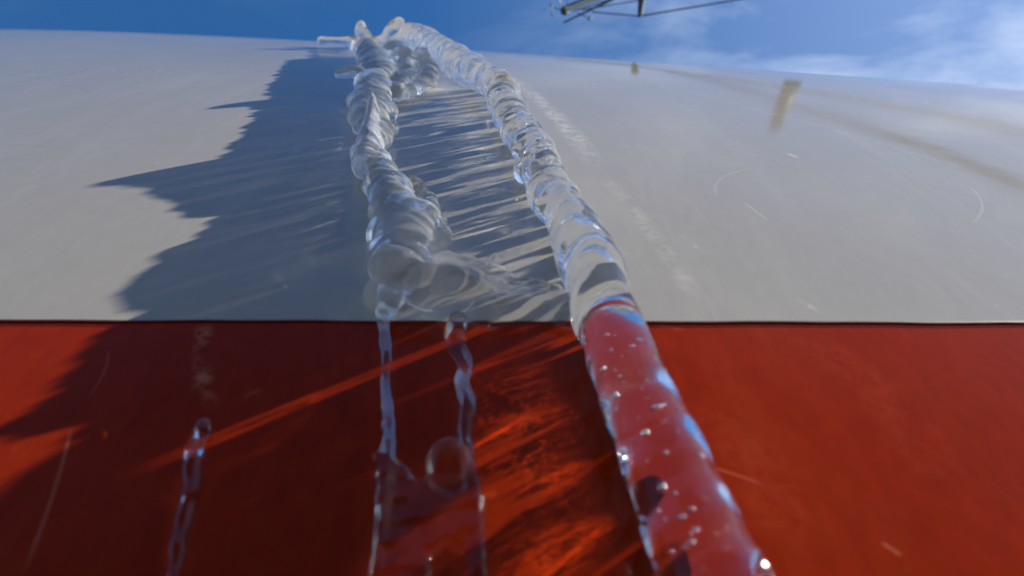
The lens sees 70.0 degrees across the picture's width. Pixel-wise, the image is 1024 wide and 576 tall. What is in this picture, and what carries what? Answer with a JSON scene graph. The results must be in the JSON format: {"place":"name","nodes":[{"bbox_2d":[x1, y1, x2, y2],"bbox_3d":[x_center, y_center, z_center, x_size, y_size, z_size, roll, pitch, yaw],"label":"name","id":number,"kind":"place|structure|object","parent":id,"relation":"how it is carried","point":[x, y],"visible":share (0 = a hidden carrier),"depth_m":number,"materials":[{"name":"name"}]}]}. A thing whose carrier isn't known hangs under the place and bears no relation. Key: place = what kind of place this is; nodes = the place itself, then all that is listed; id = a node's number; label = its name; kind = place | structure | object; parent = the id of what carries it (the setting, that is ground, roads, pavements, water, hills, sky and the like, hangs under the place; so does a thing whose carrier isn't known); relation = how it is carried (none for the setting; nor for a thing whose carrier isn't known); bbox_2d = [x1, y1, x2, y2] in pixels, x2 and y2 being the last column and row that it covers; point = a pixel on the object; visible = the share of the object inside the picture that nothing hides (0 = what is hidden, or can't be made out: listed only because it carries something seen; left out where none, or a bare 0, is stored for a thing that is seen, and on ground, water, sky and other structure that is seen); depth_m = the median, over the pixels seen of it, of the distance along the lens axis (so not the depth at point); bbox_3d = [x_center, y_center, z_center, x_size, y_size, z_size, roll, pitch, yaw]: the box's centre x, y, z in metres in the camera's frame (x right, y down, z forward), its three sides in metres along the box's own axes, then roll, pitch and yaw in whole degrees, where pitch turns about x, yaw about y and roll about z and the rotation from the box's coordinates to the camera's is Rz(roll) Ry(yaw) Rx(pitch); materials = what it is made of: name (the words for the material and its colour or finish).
{"place":"outdoors","nodes":[
{"label":"outdoors","id":0,"kind":"place"},
{"bbox_2d":[0,0,1023,87],"label":"sky","id":1,"kind":"structure","parent":0,"point":[975,42],"materials":[{"name":"blue"}]},
{"bbox_2d":[544,0,737,22],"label":"leaning mast","id":2,"kind":"object","parent":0,"point":[565,10],"visible":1,"depth_m":12.59,"materials":[{"name":"metal"}]},
{"label":"ground","id":3,"kind":"structure","parent":0,"visible":0},
{"bbox_2d":[0,29,1023,575],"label":"boat","id":4,"kind":"object","parent":3,"relation":"on","point":[826,281],"visible":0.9,"depth_m":0.29,"materials":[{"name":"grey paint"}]},
{"bbox_2d":[167,418,210,575],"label":"ice drip","id":5,"kind":"object","parent":4,"relation":"attached to","point":[191,476],"visible":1,"depth_m":0.20},
{"bbox_2d":[317,20,451,319],"bbox_3d":[-0.154,-0.207,0.699,0.298,0.927,0.063,29,-76,-8],"label":"icicle","id":6,"kind":"object","parent":4,"relation":"hanging from","point":[404,211],"visible":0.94,"depth_m":0.39,"materials":[{"name":"clear ice"}]},
{"bbox_2d":[375,16,420,46],"bbox_3d":[-0.191,-0.389,1.131,0.107,0.037,0.057,0,-74,0],"label":"ice crest","id":7,"kind":"object","parent":4,"relation":"attached to","point":[391,30],"visible":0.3,"depth_m":1.11,"materials":[{"name":"ice"}]},
{"bbox_2d":[383,39,440,102],"bbox_3d":[-0.118,-0.246,0.796,0.106,0.379,0.052,40,-78,-10],"label":"ice crust","id":8,"kind":"object","parent":7,"relation":"attached to","point":[411,64],"visible":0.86,"depth_m":0.74},
{"bbox_2d":[363,244,571,330],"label":"ice bridge","id":9,"kind":"structure","parent":4,"relation":"attached to","point":[439,286],"depth_m":0.28,"materials":[{"name":"clear ice"}]},
{"bbox_2d":[367,311,487,575],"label":"ice","id":10,"kind":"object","parent":9,"relation":"hanging from","point":[419,525],"visible":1,"depth_m":0.20,"materials":[{"name":"clear ice"}]},
{"bbox_2d":[425,436,472,494],"bbox_3d":[-0.018,0.050,0.207,0.014,0.019,0.014,0,-74,0],"label":"frozen drop","id":11,"kind":"object","parent":10,"relation":"attached to","point":[448,464],"visible":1,"depth_m":0.20,"materials":[{"name":"clear ice"}]},
{"bbox_2d":[398,22,775,575],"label":"icicle","id":12,"kind":"object","parent":4,"relation":"attached to","point":[692,523],"visible":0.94,"depth_m":0.21,"materials":[{"name":"clear ice"}]}
]}

